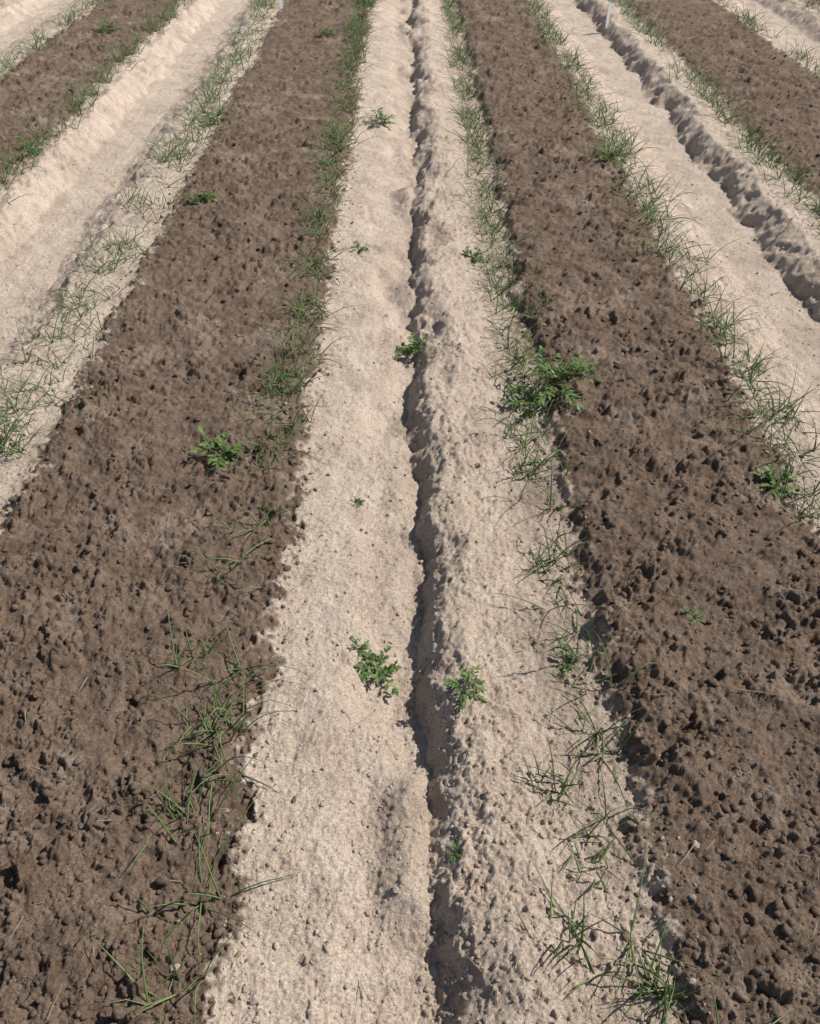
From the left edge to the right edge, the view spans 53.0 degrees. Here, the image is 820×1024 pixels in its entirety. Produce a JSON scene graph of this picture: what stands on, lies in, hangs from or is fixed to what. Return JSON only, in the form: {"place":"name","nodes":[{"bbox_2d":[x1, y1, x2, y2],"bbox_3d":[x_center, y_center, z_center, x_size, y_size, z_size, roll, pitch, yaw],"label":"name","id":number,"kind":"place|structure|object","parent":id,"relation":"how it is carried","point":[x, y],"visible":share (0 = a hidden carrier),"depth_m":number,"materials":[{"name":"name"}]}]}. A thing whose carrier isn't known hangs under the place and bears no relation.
{"place":"outdoors","nodes":[
{"label":"outdoors","id":0,"kind":"place"},
{"bbox_2d":[0,0,819,1023],"bbox_3d":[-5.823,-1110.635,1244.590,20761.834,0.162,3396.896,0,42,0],"label":"ground","id":1,"kind":"structure","parent":0,"point":[408,80],"depth_m":2.39,"materials":[{"name":"soil"}]},
{"bbox_2d":[0,416,48,456],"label":"grass weed","id":2,"kind":"object","parent":1,"relation":"on","point":[14,447],"depth_m":2.60,"materials":[{"name":"green plant"}]},
{"bbox_2d":[0,392,57,436],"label":"grass weed","id":3,"kind":"object","parent":1,"relation":"on","point":[14,422],"depth_m":2.71,"materials":[{"name":"green plant"}]},
{"bbox_2d":[15,136,51,155],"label":"weed plant","id":4,"kind":"object","parent":1,"relation":"on","point":[26,143],"visible":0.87,"depth_m":4.65,"materials":[{"name":"green plant"}]},
{"bbox_2d":[0,0,109,83],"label":"onion seedling row","id":5,"kind":"object","parent":1,"relation":"on","point":[40,39],"visible":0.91,"depth_m":6.55,"materials":[{"name":"green plant"}]},
{"bbox_2d":[0,0,191,205],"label":"onion seedling row","id":6,"kind":"object","parent":1,"relation":"on","point":[126,50],"visible":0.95,"depth_m":5.49,"materials":[{"name":"green plant"}]},
{"bbox_2d":[93,16,127,35],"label":"weed plant","id":7,"kind":"object","parent":1,"relation":"on","point":[107,26],"visible":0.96,"depth_m":6.81,"materials":[{"name":"green plant"}]},
{"bbox_2d":[0,0,292,512],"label":"onion seedling row","id":8,"kind":"object","parent":1,"relation":"on","point":[222,79],"visible":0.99,"depth_m":4.02,"materials":[{"name":"green plant"}]},
{"bbox_2d":[100,934,222,1016],"bbox_3d":[-0.450,0.799,1.447,0.199,0.091,0.123,-33,51,-31],"label":"grass weed","id":9,"kind":"object","parent":1,"relation":"on","point":[165,998],"depth_m":1.45,"materials":[{"name":"green plant"}]},
{"bbox_2d":[128,764,218,872],"bbox_3d":[-0.491,0.598,1.643,0.182,0.090,0.189,-17,44,-18],"label":"grass weed","id":10,"kind":"object","parent":1,"relation":"on","point":[174,804],"depth_m":1.67,"materials":[{"name":"green plant"}]},
{"bbox_2d":[170,627,217,669],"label":"grass weed","id":11,"kind":"object","parent":1,"relation":"on","point":[196,656],"depth_m":1.97,"materials":[{"name":"green plant"}]},
{"bbox_2d":[185,190,217,203],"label":"weed plant","id":12,"kind":"object","parent":1,"relation":"on","point":[198,200],"visible":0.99,"depth_m":4.10,"materials":[{"name":"green plant"}]},
{"bbox_2d":[200,108,230,126],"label":"weed plant","id":13,"kind":"object","parent":1,"relation":"on","point":[212,117],"visible":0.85,"depth_m":5.07,"materials":[{"name":"green plant"}]},
{"bbox_2d":[189,426,247,469],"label":"weed plant","id":14,"kind":"object","parent":1,"relation":"on","point":[219,441],"visible":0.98,"depth_m":2.55,"materials":[{"name":"green plant"}]},
{"bbox_2d":[180,683,259,750],"bbox_3d":[-0.423,0.448,1.818,0.170,0.100,0.171,0,42,0],"label":"grass weed","id":15,"kind":"object","parent":1,"relation":"on","point":[206,729],"depth_m":1.84,"materials":[{"name":"green plant"}]},
{"bbox_2d":[89,0,386,1023],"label":"onion seedling row","id":16,"kind":"object","parent":1,"relation":"on","point":[357,30],"visible":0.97,"depth_m":2.84,"materials":[{"name":"green plant"}]},
{"bbox_2d":[245,360,295,395],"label":"grass weed","id":17,"kind":"object","parent":1,"relation":"on","point":[275,384],"depth_m":2.82,"materials":[{"name":"green plant"}]},
{"bbox_2d":[238,415,302,459],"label":"grass weed","id":18,"kind":"object","parent":1,"relation":"on","point":[270,434],"depth_m":2.61,"materials":[{"name":"green plant"}]},
{"bbox_2d":[279,0,282,8],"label":"plant marker stake","id":19,"kind":"object","parent":1,"relation":"on","point":[280,3],"visible":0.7,"depth_m":7.59,"materials":[{"name":"white plastic"}]},
{"bbox_2d":[301,201,330,223],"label":"grass weed","id":20,"kind":"object","parent":1,"relation":"on","point":[317,212],"depth_m":3.92,"materials":[{"name":"green plant"}]},
{"bbox_2d":[311,24,336,36],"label":"weed plant","id":21,"kind":"object","parent":1,"relation":"on","point":[327,31],"visible":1,"depth_m":6.73,"materials":[{"name":"green plant"}]},
{"bbox_2d":[353,496,365,506],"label":"weed plant","id":22,"kind":"object","parent":1,"relation":"on","point":[358,503],"visible":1,"depth_m":2.46,"materials":[{"name":"green plant"}]},
{"bbox_2d":[350,240,369,253],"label":"weed plant","id":23,"kind":"object","parent":1,"relation":"on","point":[362,248],"visible":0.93,"depth_m":3.77,"materials":[{"name":"green plant"}]},
{"bbox_2d":[350,636,370,656],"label":"weed plant","id":24,"kind":"object","parent":1,"relation":"on","point":[360,651],"visible":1,"depth_m":2.06,"materials":[{"name":"green plant"}]},
{"bbox_2d":[362,0,381,6],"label":"weed plant","id":25,"kind":"object","parent":1,"relation":"on","point":[372,3],"visible":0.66,"depth_m":7.70,"materials":[{"name":"green plant"}]},
{"bbox_2d":[354,645,401,696],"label":"weed plant","id":26,"kind":"object","parent":1,"relation":"on","point":[388,670],"visible":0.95,"depth_m":2.03,"materials":[{"name":"green plant"}]},
{"bbox_2d":[368,107,395,125],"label":"weed plant","id":27,"kind":"object","parent":1,"relation":"on","point":[380,116],"visible":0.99,"depth_m":5.11,"materials":[{"name":"green plant"}]},
{"bbox_2d":[0,22,819,1023],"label":"soil clods","id":28,"kind":"object","parent":1,"relation":"on","point":[116,1012],"visible":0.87,"depth_m":1.84,"materials":[{"name":"brown soil"}]},
{"bbox_2d":[0,144,819,1023],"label":"sand crumbs","id":29,"kind":"object","parent":1,"relation":"on","point":[468,944],"visible":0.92,"depth_m":1.72,"materials":[{"name":"soil"}]},
{"bbox_2d":[0,142,819,1023],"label":"bed edge crumbs","id":30,"kind":"object","parent":1,"relation":"on","point":[594,932],"visible":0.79,"depth_m":1.90,"materials":[{"name":"soil"}]},
{"bbox_2d":[2,43,818,1023],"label":"straw litter","id":31,"kind":"object","parent":1,"relation":"on","point":[448,637],"visible":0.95,"depth_m":1.85,"materials":[{"name":"beige plant"}]},
{"bbox_2d":[394,332,429,360],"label":"weed plant","id":32,"kind":"object","parent":1,"relation":"on","point":[412,346],"visible":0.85,"depth_m":3.14,"materials":[{"name":"green plant"}]},
{"bbox_2d":[440,0,460,7],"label":"weed plant","id":33,"kind":"object","parent":1,"relation":"on","point":[447,3],"visible":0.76,"depth_m":7.72,"materials":[{"name":"green plant"}]},
{"bbox_2d":[445,843,461,863],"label":"weed plant","id":34,"kind":"object","parent":1,"relation":"on","point":[456,852],"visible":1,"depth_m":1.63,"materials":[{"name":"green plant"}]},
{"bbox_2d":[443,665,487,713],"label":"weed plant","id":35,"kind":"object","parent":1,"relation":"on","point":[453,682],"visible":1,"depth_m":1.89,"materials":[{"name":"green plant"}]},
{"bbox_2d":[462,246,490,261],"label":"weed plant","id":36,"kind":"object","parent":1,"relation":"on","point":[470,253],"visible":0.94,"depth_m":3.70,"materials":[{"name":"green plant"}]},
{"bbox_2d":[500,382,546,417],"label":"weed plant","id":37,"kind":"object","parent":1,"relation":"on","point":[521,394],"visible":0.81,"depth_m":2.84,"materials":[{"name":"green plant"}]},
{"bbox_2d":[510,442,558,477],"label":"grass weed","id":38,"kind":"object","parent":1,"relation":"on","point":[532,463],"depth_m":2.56,"materials":[{"name":"green plant"}]},
{"bbox_2d":[512,733,584,809],"bbox_3d":[0.292,0.552,1.732,0.150,0.088,0.143,10,43,11],"label":"grass weed","id":39,"kind":"object","parent":1,"relation":"on","point":[565,785],"depth_m":1.75,"materials":[{"name":"green plant"}]},
{"bbox_2d":[509,344,602,410],"bbox_3d":[0.511,-0.463,2.827,0.327,0.179,0.375,0,42,0],"label":"weed plant","id":40,"kind":"object","parent":1,"relation":"on","point":[558,371],"visible":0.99,"depth_m":2.83,"materials":[{"name":"green plant"}]},
{"bbox_2d":[511,856,609,966],"bbox_3d":[0.263,0.751,1.511,0.179,0.096,0.172,23,46,23],"label":"grass weed","id":41,"kind":"object","parent":1,"relation":"on","point":[582,922],"depth_m":1.52,"materials":[{"name":"green plant"}]},
{"bbox_2d":[530,542,592,602],"bbox_3d":[0.391,0.153,2.212,0.182,0.074,0.170,27,48,27],"label":"grass weed","id":42,"kind":"object","parent":1,"relation":"on","point":[537,558],"depth_m":2.24,"materials":[{"name":"green plant"}]},
{"bbox_2d":[556,637,585,674],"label":"weed plant","id":43,"kind":"object","parent":1,"relation":"on","point":[566,666],"visible":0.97,"depth_m":2.01,"materials":[{"name":"green plant"}]},
{"bbox_2d":[562,836,624,891],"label":"grass weed","id":44,"kind":"object","parent":1,"relation":"on","point":[601,852],"depth_m":1.62,"materials":[{"name":"green plant"}]},
{"bbox_2d":[430,0,789,1023],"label":"onion seedling row","id":45,"kind":"object","parent":1,"relation":"on","point":[506,258],"visible":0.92,"depth_m":2.72,"materials":[{"name":"green plant"}]},
{"bbox_2d":[591,143,630,168],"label":"weed plant","id":46,"kind":"object","parent":1,"relation":"on","point":[616,152],"visible":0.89,"depth_m":4.53,"materials":[{"name":"green plant"}]},
{"bbox_2d":[515,0,819,537],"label":"onion seedling row","id":47,"kind":"object","parent":1,"relation":"on","point":[613,134],"visible":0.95,"depth_m":3.80,"materials":[{"name":"green plant"}]},
{"bbox_2d":[623,944,713,1012],"bbox_3d":[0.454,0.831,1.441,0.144,0.075,0.100,20,46,21],"label":"grass weed","id":48,"kind":"object","parent":1,"relation":"on","point":[658,991],"depth_m":1.46,"materials":[{"name":"green plant"}]},
{"bbox_2d":[683,606,703,624],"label":"weed plant","id":49,"kind":"object","parent":1,"relation":"on","point":[686,611],"visible":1,"depth_m":2.08,"materials":[{"name":"green plant"}]},
{"bbox_2d":[608,0,819,238],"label":"onion seedling row","id":50,"kind":"object","parent":1,"relation":"on","point":[646,32],"visible":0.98,"depth_m":5.10,"materials":[{"name":"green plant"}]},
{"bbox_2d":[696,304,757,346],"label":"grass weed","id":51,"kind":"object","parent":1,"relation":"on","point":[725,326],"depth_m":3.16,"materials":[{"name":"green plant"}]},
{"bbox_2d":[718,342,781,376],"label":"grass weed","id":52,"kind":"object","parent":1,"relation":"on","point":[758,363],"depth_m":2.97,"materials":[{"name":"green plant"}]},
{"bbox_2d":[715,0,819,77],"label":"onion seedling row","id":53,"kind":"object","parent":1,"relation":"on","point":[754,18],"visible":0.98,"depth_m":6.81,"materials":[{"name":"green plant"}]},
{"bbox_2d":[752,462,798,498],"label":"weed plant","id":54,"kind":"object","parent":1,"relation":"on","point":[772,478],"visible":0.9,"depth_m":2.46,"materials":[{"name":"green plant"}]},
{"bbox_2d":[742,366,819,430],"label":"grass weed","id":55,"kind":"object","parent":1,"relation":"on","point":[791,406],"depth_m":2.76,"materials":[{"name":"green plant"}]},
{"bbox_2d":[800,0,819,16],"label":"onion seedling row","id":56,"kind":"object","parent":1,"relation":"on","point":[807,5],"visible":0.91,"depth_m":7.52,"materials":[{"name":"green plant"}]}
]}

